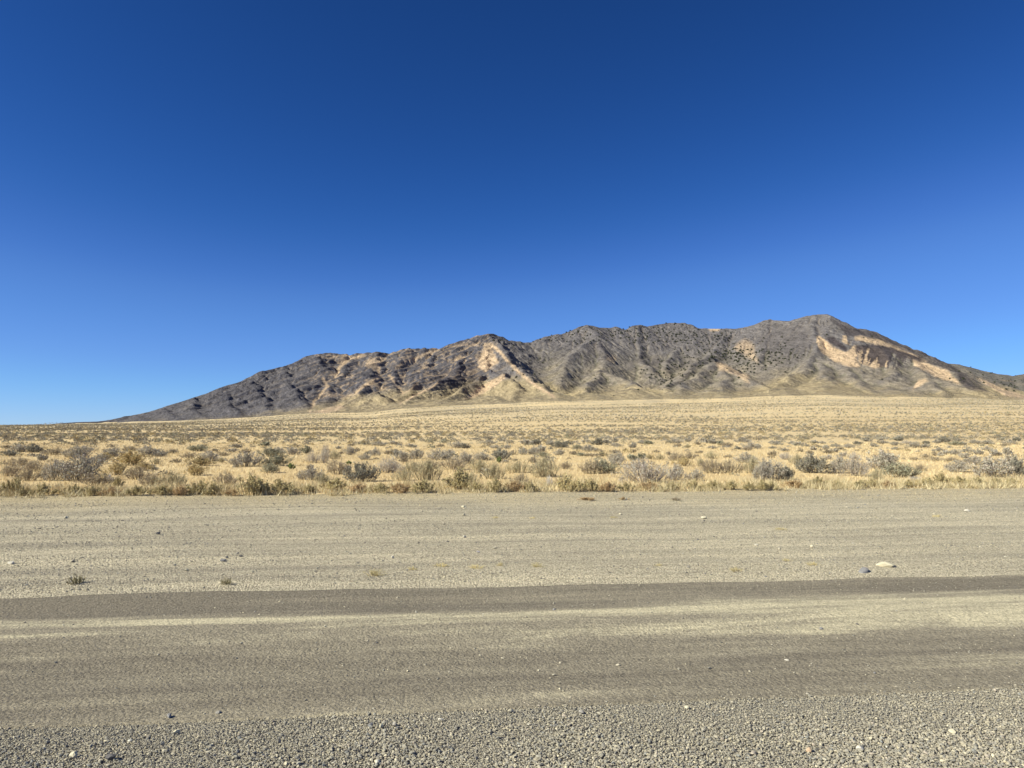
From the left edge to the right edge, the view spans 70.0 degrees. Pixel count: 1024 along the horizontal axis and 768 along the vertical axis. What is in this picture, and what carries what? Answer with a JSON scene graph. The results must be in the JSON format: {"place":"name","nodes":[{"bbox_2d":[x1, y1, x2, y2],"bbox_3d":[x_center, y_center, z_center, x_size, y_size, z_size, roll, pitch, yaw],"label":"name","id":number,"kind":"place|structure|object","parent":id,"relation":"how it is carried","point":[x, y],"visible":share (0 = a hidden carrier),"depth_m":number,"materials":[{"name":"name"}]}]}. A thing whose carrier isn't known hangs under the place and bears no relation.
{"place":"outdoors","nodes":[
{"label":"outdoors","id":0,"kind":"place"},
{"bbox_2d":[126,485,153,495],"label":"roadside weed","id":1,"kind":"object","parent":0,"point":[136,490],"visible":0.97,"depth_m":17.27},
{"bbox_2d":[0,574,1023,728],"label":"dirt road","id":2,"kind":"structure","parent":0,"point":[886,649],"depth_m":5.48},
{"bbox_2d":[0,487,1023,598],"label":"gravel verge","id":3,"kind":"structure","parent":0,"point":[590,573],"depth_m":10.79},
{"bbox_2d":[11,487,36,495],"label":"roadside weed","id":4,"kind":"object","parent":3,"relation":"on","point":[23,490],"visible":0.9,"depth_m":17.43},
{"bbox_2d":[36,482,57,495],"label":"roadside weed","id":5,"kind":"object","parent":3,"relation":"on","point":[43,489],"visible":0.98,"depth_m":17.54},
{"bbox_2d":[56,483,84,494],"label":"roadside weed","id":6,"kind":"object","parent":3,"relation":"on","point":[74,487],"visible":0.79,"depth_m":17.49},
{"bbox_2d":[66,573,85,584],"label":"roadside weed","id":7,"kind":"object","parent":3,"relation":"on","point":[80,579],"visible":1,"depth_m":7.59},
{"bbox_2d":[80,486,104,495],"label":"roadside weed","id":8,"kind":"object","parent":3,"relation":"on","point":[92,490],"visible":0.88,"depth_m":17.32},
{"bbox_2d":[147,484,173,495],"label":"roadside weed","id":9,"kind":"object","parent":3,"relation":"on","point":[160,489],"visible":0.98,"depth_m":17.36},
{"bbox_2d":[172,484,189,495],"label":"roadside weed","id":10,"kind":"object","parent":3,"relation":"on","point":[180,490],"visible":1,"depth_m":17.36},
{"bbox_2d":[185,478,212,494],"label":"roadside weed","id":11,"kind":"object","parent":3,"relation":"on","point":[202,484],"visible":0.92,"depth_m":17.62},
{"bbox_2d":[235,470,269,495],"bbox_3d":[-6.296,2.388,17.685,0.637,0.660,0.983,-1,-4,23],"label":"roadside weed","id":12,"kind":"object","parent":3,"relation":"on","point":[251,483],"visible":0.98,"depth_m":17.56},
{"bbox_2d":[390,482,410,493],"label":"roadside weed","id":13,"kind":"object","parent":3,"relation":"on","point":[399,488],"visible":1,"depth_m":18.30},
{"bbox_2d":[409,478,435,492],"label":"roadside weed","id":14,"kind":"object","parent":3,"relation":"on","point":[423,485],"visible":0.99,"depth_m":18.19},
{"bbox_2d":[486,477,506,492],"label":"roadside weed","id":15,"kind":"object","parent":3,"relation":"on","point":[495,485],"visible":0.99,"depth_m":18.12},
{"bbox_2d":[0,487,1023,711],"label":"pebbles","id":16,"kind":"object","parent":3,"relation":"on","point":[235,529],"visible":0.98,"depth_m":10.47,"materials":[{"name":"stone"}]},
{"bbox_2d":[504,480,525,491],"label":"roadside weed","id":17,"kind":"object","parent":3,"relation":"on","point":[515,485],"visible":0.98,"depth_m":18.36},
{"bbox_2d":[0,662,1023,767],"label":"loose gravel","id":18,"kind":"structure","parent":0,"point":[907,754],"depth_m":3.77,"materials":[{"name":"gravel"}]},
{"bbox_2d":[0,395,1023,495],"bbox_3d":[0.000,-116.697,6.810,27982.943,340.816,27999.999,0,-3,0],"label":"ground","id":19,"kind":"structure","parent":0,"point":[827,413],"depth_m":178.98,"materials":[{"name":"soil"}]},
{"bbox_2d":[0,461,22,475],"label":"desert bush","id":20,"kind":"object","parent":19,"relation":"on","point":[7,470],"visible":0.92,"depth_m":24.39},
{"bbox_2d":[0,475,23,493],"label":"roadside weed","id":21,"kind":"object","parent":19,"relation":"on","point":[16,483],"visible":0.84,"depth_m":17.70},
{"bbox_2d":[4,456,36,465],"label":"desert bush","id":22,"kind":"object","parent":19,"relation":"on","point":[24,462],"visible":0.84,"depth_m":30.71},
{"bbox_2d":[4,443,39,451],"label":"sagebrush","id":23,"kind":"object","parent":19,"relation":"on","point":[20,447],"visible":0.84,"depth_m":46.56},
{"bbox_2d":[9,466,41,480],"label":"desert bush","id":24,"kind":"object","parent":19,"relation":"on","point":[25,474],"visible":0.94,"depth_m":22.33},
{"bbox_2d":[26,442,44,451],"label":"sagebrush","id":25,"kind":"object","parent":19,"relation":"on","point":[33,447],"visible":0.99,"depth_m":46.29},
{"bbox_2d":[19,460,51,470],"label":"desert bush","id":26,"kind":"object","parent":19,"relation":"on","point":[35,466],"visible":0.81,"depth_m":26.86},
{"bbox_2d":[39,447,68,454],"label":"desert bush","id":27,"kind":"object","parent":19,"relation":"on","point":[54,451],"visible":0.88,"depth_m":43.08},
{"bbox_2d":[39,459,68,480],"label":"sagebrush","id":28,"kind":"object","parent":19,"relation":"on","point":[51,472],"visible":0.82,"depth_m":22.31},
{"bbox_2d":[60,445,94,457],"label":"sagebrush","id":29,"kind":"object","parent":19,"relation":"on","point":[71,453],"visible":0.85,"depth_m":39.26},
{"bbox_2d":[54,449,105,481],"bbox_3d":[-13.264,2.486,22.261,1.469,1.015,1.760,0,-3,3],"label":"sagebrush","id":30,"kind":"object","parent":19,"relation":"on","point":[83,466],"visible":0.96,"depth_m":22.24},
{"bbox_2d":[77,472,117,485],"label":"desert bush","id":31,"kind":"object","parent":19,"relation":"on","point":[99,481],"visible":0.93,"depth_m":20.44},
{"bbox_2d":[86,454,109,463],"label":"sagebrush","id":32,"kind":"object","parent":19,"relation":"on","point":[100,457],"visible":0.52,"depth_m":32.06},
{"bbox_2d":[96,445,133,456],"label":"sagebrush","id":33,"kind":"object","parent":19,"relation":"on","point":[113,451],"visible":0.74,"depth_m":40.62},
{"bbox_2d":[99,461,132,474],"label":"rabbitbrush","id":34,"kind":"object","parent":19,"relation":"on","point":[118,468],"visible":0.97,"depth_m":24.86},
{"bbox_2d":[109,447,152,465],"bbox_3d":[-16.026,3.064,30.798,1.793,0.809,1.250,-2,-4,30],"label":"rabbitbrush","id":35,"kind":"object","parent":19,"relation":"on","point":[131,458],"visible":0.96,"depth_m":30.65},
{"bbox_2d":[123,466,153,479],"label":"desert bush","id":36,"kind":"object","parent":19,"relation":"on","point":[136,472],"visible":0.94,"depth_m":22.84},
{"bbox_2d":[136,444,162,456],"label":"sagebrush","id":37,"kind":"object","parent":19,"relation":"on","point":[148,451],"visible":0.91,"depth_m":40.45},
{"bbox_2d":[137,472,165,485],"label":"desert bush","id":38,"kind":"object","parent":19,"relation":"on","point":[149,479],"visible":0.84,"depth_m":20.40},
{"bbox_2d":[149,469,188,485],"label":"broom bush","id":39,"kind":"object","parent":19,"relation":"on","point":[172,478],"visible":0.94,"depth_m":20.38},
{"bbox_2d":[181,462,209,475],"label":"rabbitbrush","id":40,"kind":"object","parent":19,"relation":"on","point":[196,470],"visible":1,"depth_m":24.67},
{"bbox_2d":[186,444,210,450],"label":"sagebrush","id":41,"kind":"object","parent":19,"relation":"on","point":[201,447],"visible":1,"depth_m":49.55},
{"bbox_2d":[184,455,217,465],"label":"rabbitbrush","id":42,"kind":"object","parent":19,"relation":"on","point":[200,461],"visible":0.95,"depth_m":30.62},
{"bbox_2d":[200,449,221,460],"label":"sagebrush","id":43,"kind":"object","parent":19,"relation":"on","point":[210,455],"visible":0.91,"depth_m":34.96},
{"bbox_2d":[200,480,224,495],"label":"roadside weed","id":44,"kind":"object","parent":19,"relation":"on","point":[213,489],"visible":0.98,"depth_m":17.67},
{"bbox_2d":[211,472,238,484],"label":"desert bush","id":45,"kind":"object","parent":19,"relation":"on","point":[230,479],"visible":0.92,"depth_m":20.59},
{"bbox_2d":[224,451,266,466],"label":"sagebrush","id":46,"kind":"object","parent":19,"relation":"on","point":[247,458],"visible":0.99,"depth_m":30.18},
{"bbox_2d":[261,462,280,472],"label":"sagebrush","id":47,"kind":"object","parent":19,"relation":"on","point":[273,468],"visible":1,"depth_m":26.02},
{"bbox_2d":[255,446,286,456],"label":"sagebrush","id":48,"kind":"object","parent":19,"relation":"on","point":[267,450],"visible":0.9,"depth_m":39.55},
{"bbox_2d":[257,451,295,465],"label":"sagebrush","id":49,"kind":"object","parent":19,"relation":"on","point":[276,459],"visible":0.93,"depth_m":30.83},
{"bbox_2d":[262,478,299,494],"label":"roadside weed","id":50,"kind":"object","parent":19,"relation":"on","point":[280,486],"visible":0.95,"depth_m":17.91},
{"bbox_2d":[280,445,302,454],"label":"sagebrush","id":51,"kind":"object","parent":19,"relation":"on","point":[291,450],"visible":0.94,"depth_m":42.89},
{"bbox_2d":[296,464,324,479],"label":"sagebrush","id":52,"kind":"object","parent":19,"relation":"on","point":[307,473],"visible":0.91,"depth_m":22.76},
{"bbox_2d":[305,450,322,462],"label":"bare bush","id":53,"kind":"object","parent":19,"relation":"on","point":[313,457],"visible":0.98,"depth_m":33.31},
{"bbox_2d":[309,471,334,484],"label":"broom bush","id":54,"kind":"object","parent":19,"relation":"on","point":[321,479],"visible":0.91,"depth_m":20.64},
{"bbox_2d":[318,445,331,462],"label":"bare bush","id":55,"kind":"object","parent":19,"relation":"on","point":[323,455],"visible":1,"depth_m":33.33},
{"bbox_2d":[318,477,347,490],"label":"roadside weed","id":56,"kind":"object","parent":19,"relation":"on","point":[335,482],"visible":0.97,"depth_m":18.93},
{"bbox_2d":[325,458,350,474],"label":"desert bush","id":57,"kind":"object","parent":19,"relation":"on","point":[340,468],"visible":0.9,"depth_m":25.40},
{"bbox_2d":[349,482,365,492],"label":"roadside weed","id":58,"kind":"object","parent":19,"relation":"on","point":[358,487],"visible":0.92,"depth_m":18.51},
{"bbox_2d":[340,461,383,481],"bbox_3d":[-4.530,2.625,22.010,1.026,0.707,1.252,-3,-5,43],"label":"sagebrush","id":59,"kind":"object","parent":19,"relation":"on","point":[361,472],"visible":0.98,"depth_m":21.93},
{"bbox_2d":[368,482,389,492],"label":"roadside weed","id":60,"kind":"object","parent":19,"relation":"on","point":[385,487],"visible":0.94,"depth_m":18.25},
{"bbox_2d":[372,456,404,472],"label":"bare bush","id":61,"kind":"object","parent":19,"relation":"on","point":[394,467],"visible":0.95,"depth_m":26.15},
{"bbox_2d":[391,468,418,480],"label":"broom bush","id":62,"kind":"object","parent":19,"relation":"on","point":[404,474],"visible":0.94,"depth_m":22.40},
{"bbox_2d":[399,460,423,471],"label":"broom bush","id":63,"kind":"object","parent":19,"relation":"on","point":[412,465],"visible":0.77,"depth_m":26.81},
{"bbox_2d":[407,448,423,458],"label":"sagebrush","id":64,"kind":"object","parent":19,"relation":"on","point":[418,455],"visible":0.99,"depth_m":37.34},
{"bbox_2d":[413,457,445,480],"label":"broom bush","id":65,"kind":"object","parent":19,"relation":"on","point":[427,472],"visible":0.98,"depth_m":22.63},
{"bbox_2d":[423,447,454,459],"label":"sagebrush","id":66,"kind":"object","parent":19,"relation":"on","point":[441,456],"visible":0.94,"depth_m":36.78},
{"bbox_2d":[435,456,468,469],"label":"desert bush","id":67,"kind":"object","parent":19,"relation":"on","point":[457,464],"visible":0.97,"depth_m":28.13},
{"bbox_2d":[441,466,471,489],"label":"roadside weed","id":68,"kind":"object","parent":19,"relation":"on","point":[460,479],"visible":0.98,"depth_m":18.99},
{"bbox_2d":[452,449,477,462],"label":"sagebrush","id":69,"kind":"object","parent":19,"relation":"on","point":[466,457],"visible":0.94,"depth_m":32.50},
{"bbox_2d":[463,456,490,472],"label":"broom bush","id":70,"kind":"object","parent":19,"relation":"on","point":[480,465],"visible":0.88,"depth_m":26.13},
{"bbox_2d":[471,452,494,459],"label":"sagebrush","id":71,"kind":"object","parent":19,"relation":"on","point":[483,456],"visible":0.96,"depth_m":35.88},
{"bbox_2d":[478,461,505,478],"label":"broom bush","id":72,"kind":"object","parent":19,"relation":"on","point":[494,471],"visible":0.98,"depth_m":23.11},
{"bbox_2d":[491,447,512,458],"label":"sagebrush","id":73,"kind":"object","parent":19,"relation":"on","point":[498,452],"visible":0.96,"depth_m":37.23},
{"bbox_2d":[0,415,1023,478],"bbox_3d":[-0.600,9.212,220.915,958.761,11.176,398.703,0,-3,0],"label":"distant brush","id":74,"kind":"object","parent":19,"relation":"on","point":[82,437],"visible":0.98,"depth_m":138.04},
{"bbox_2d":[0,389,1023,427],"bbox_3d":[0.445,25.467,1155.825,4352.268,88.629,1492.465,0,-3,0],"label":"fan brush","id":75,"kind":"object","parent":19,"relation":"on","point":[201,423],"visible":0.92,"depth_m":766.11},
{"bbox_2d":[0,472,1023,513],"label":"verge grass","id":76,"kind":"structure","parent":19,"relation":"on","point":[453,490],"depth_m":19.12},
{"bbox_2d":[504,459,533,472],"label":"broom bush","id":77,"kind":"object","parent":19,"relation":"on","point":[517,467],"visible":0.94,"depth_m":26.12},
{"bbox_2d":[507,474,531,483],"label":"desert bush","id":78,"kind":"object","parent":19,"relation":"on","point":[521,476],"visible":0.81,"depth_m":20.56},
{"bbox_2d":[528,452,558,476],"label":"broom bush","id":79,"kind":"object","parent":19,"relation":"on","point":[540,466],"visible":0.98,"depth_m":24.03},
{"bbox_2d":[556,470,574,490],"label":"roadside weed","id":80,"kind":"object","parent":19,"relation":"on","point":[565,481],"visible":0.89,"depth_m":18.80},
{"bbox_2d":[565,478,587,491],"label":"roadside weed","id":81,"kind":"object","parent":19,"relation":"on","point":[577,485],"visible":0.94,"depth_m":18.54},
{"bbox_2d":[577,457,602,473],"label":"desert bush","id":82,"kind":"object","parent":19,"relation":"on","point":[582,467],"visible":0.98,"depth_m":25.58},
{"bbox_2d":[582,477,597,491],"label":"roadside weed","id":83,"kind":"object","parent":19,"relation":"on","point":[591,485],"visible":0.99,"depth_m":18.64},
{"bbox_2d":[587,458,622,473],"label":"sagebrush","id":84,"kind":"object","parent":19,"relation":"on","point":[606,467],"visible":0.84,"depth_m":25.72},
{"bbox_2d":[597,480,617,491],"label":"roadside weed","id":85,"kind":"object","parent":19,"relation":"on","point":[608,486],"visible":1,"depth_m":18.62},
{"bbox_2d":[608,452,625,464],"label":"sagebrush","id":86,"kind":"object","parent":19,"relation":"on","point":[615,459],"visible":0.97,"depth_m":31.46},
{"bbox_2d":[617,481,640,490],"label":"roadside weed","id":87,"kind":"object","parent":19,"relation":"on","point":[625,486],"visible":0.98,"depth_m":18.81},
{"bbox_2d":[639,481,658,490],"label":"roadside weed","id":88,"kind":"object","parent":19,"relation":"on","point":[647,484],"visible":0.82,"depth_m":19.00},
{"bbox_2d":[611,454,693,483],"bbox_3d":[4.004,2.503,21.606,2.142,0.906,2.156,-3,-4,39],"label":"bare bush","id":89,"kind":"object","parent":19,"relation":"on","point":[644,473],"visible":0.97,"depth_m":21.49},
{"bbox_2d":[666,461,683,479],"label":"sagebrush","id":90,"kind":"object","parent":19,"relation":"on","point":[679,476],"visible":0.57,"depth_m":22.56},
{"bbox_2d":[672,456,694,465],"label":"rabbitbrush","id":91,"kind":"object","parent":19,"relation":"on","point":[683,460],"visible":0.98,"depth_m":30.54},
{"bbox_2d":[683,469,705,480],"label":"sagebrush","id":92,"kind":"object","parent":19,"relation":"on","point":[696,474],"visible":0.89,"depth_m":22.37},
{"bbox_2d":[698,458,725,473],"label":"desert bush","id":93,"kind":"object","parent":19,"relation":"on","point":[706,465],"visible":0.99,"depth_m":25.96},
{"bbox_2d":[717,458,743,472],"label":"desert bush","id":94,"kind":"object","parent":19,"relation":"on","point":[728,466],"visible":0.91,"depth_m":26.17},
{"bbox_2d":[721,480,739,489],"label":"roadside weed","id":95,"kind":"object","parent":19,"relation":"on","point":[730,484],"visible":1,"depth_m":19.05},
{"bbox_2d":[732,452,759,462],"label":"sagebrush","id":96,"kind":"object","parent":19,"relation":"on","point":[742,456],"visible":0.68,"depth_m":33.56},
{"bbox_2d":[739,454,761,472],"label":"broom bush","id":97,"kind":"object","parent":19,"relation":"on","point":[752,465],"visible":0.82,"depth_m":25.95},
{"bbox_2d":[751,458,774,480],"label":"sagebrush","id":98,"kind":"object","parent":19,"relation":"on","point":[763,472],"visible":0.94,"depth_m":22.25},
{"bbox_2d":[754,458,790,479],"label":"sagebrush","id":99,"kind":"object","parent":19,"relation":"on","point":[777,467],"visible":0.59,"depth_m":22.69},
{"bbox_2d":[780,464,794,479],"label":"sagebrush","id":100,"kind":"object","parent":19,"relation":"on","point":[789,475],"visible":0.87,"depth_m":22.48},
{"bbox_2d":[782,479,802,487],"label":"roadside weed","id":101,"kind":"object","parent":19,"relation":"on","point":[790,483],"visible":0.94,"depth_m":19.76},
{"bbox_2d":[793,452,830,472],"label":"sagebrush","id":102,"kind":"object","parent":19,"relation":"on","point":[811,463],"visible":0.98,"depth_m":26.18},
{"bbox_2d":[828,453,847,472],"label":"sagebrush","id":103,"kind":"object","parent":19,"relation":"on","point":[840,461],"visible":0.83,"depth_m":26.03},
{"bbox_2d":[832,453,876,476],"bbox_3d":[11.639,2.678,24.609,1.098,0.903,1.321,2,-4,-34],"label":"bare bush","id":104,"kind":"object","parent":19,"relation":"on","point":[852,465],"visible":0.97,"depth_m":24.59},
{"bbox_2d":[867,467,883,481],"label":"broom bush","id":105,"kind":"object","parent":19,"relation":"on","point":[877,471],"visible":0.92,"depth_m":22.04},
{"bbox_2d":[858,446,899,469],"bbox_3d":[14.347,2.891,28.539,1.822,0.950,1.521,0,-3,-6],"label":"sagebrush","id":106,"kind":"object","parent":19,"relation":"on","point":[880,460],"visible":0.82,"depth_m":28.27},
{"bbox_2d":[880,461,924,477],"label":"sagebrush","id":107,"kind":"object","parent":19,"relation":"on","point":[906,470],"visible":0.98,"depth_m":23.74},
{"bbox_2d":[932,471,952,483],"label":"roadside weed","id":108,"kind":"object","parent":19,"relation":"on","point":[941,477],"visible":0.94,"depth_m":20.95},
{"bbox_2d":[943,460,973,471],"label":"sagebrush","id":109,"kind":"object","parent":19,"relation":"on","point":[961,466],"visible":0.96,"depth_m":26.81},
{"bbox_2d":[953,455,982,464],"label":"sagebrush","id":110,"kind":"object","parent":19,"relation":"on","point":[971,460],"visible":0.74,"depth_m":31.42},
{"bbox_2d":[965,454,1014,477],"bbox_3d":[15.734,2.689,24.050,1.449,0.816,1.882,-2,-4,35],"label":"sagebrush","id":111,"kind":"object","parent":19,"relation":"on","point":[989,467],"visible":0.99,"depth_m":23.79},
{"bbox_2d":[1000,452,1023,465],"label":"sagebrush","id":112,"kind":"object","parent":19,"relation":"on","point":[1006,459],"visible":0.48,"depth_m":30.59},
{"bbox_2d":[1008,454,1023,475],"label":"sagebrush","id":113,"kind":"object","parent":19,"relation":"on","point":[1018,468],"visible":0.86,"depth_m":24.46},
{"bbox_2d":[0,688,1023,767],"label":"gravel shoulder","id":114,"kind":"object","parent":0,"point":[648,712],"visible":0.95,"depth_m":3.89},
{"bbox_2d":[0,0,1023,424],"label":"sky","id":115,"kind":"structure","parent":0,"point":[198,197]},
{"bbox_2d":[57,314,1023,423],"bbox_3d":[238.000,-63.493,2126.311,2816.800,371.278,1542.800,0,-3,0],"label":"mountain","id":116,"kind":"structure","parent":0,"point":[845,357],"depth_m":2043.29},
{"bbox_2d":[502,324,1022,389],"bbox_3d":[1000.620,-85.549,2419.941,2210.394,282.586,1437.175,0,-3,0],"label":"juniper scrub","id":117,"kind":"object","parent":116,"relation":"on","point":[712,349],"visible":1,"depth_m":2415.40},
{"bbox_2d":[951,364,1023,390],"bbox_3d":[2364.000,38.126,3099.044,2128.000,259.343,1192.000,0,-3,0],"label":"hill","id":118,"kind":"structure","parent":0,"point":[1018,383],"depth_m":3020.43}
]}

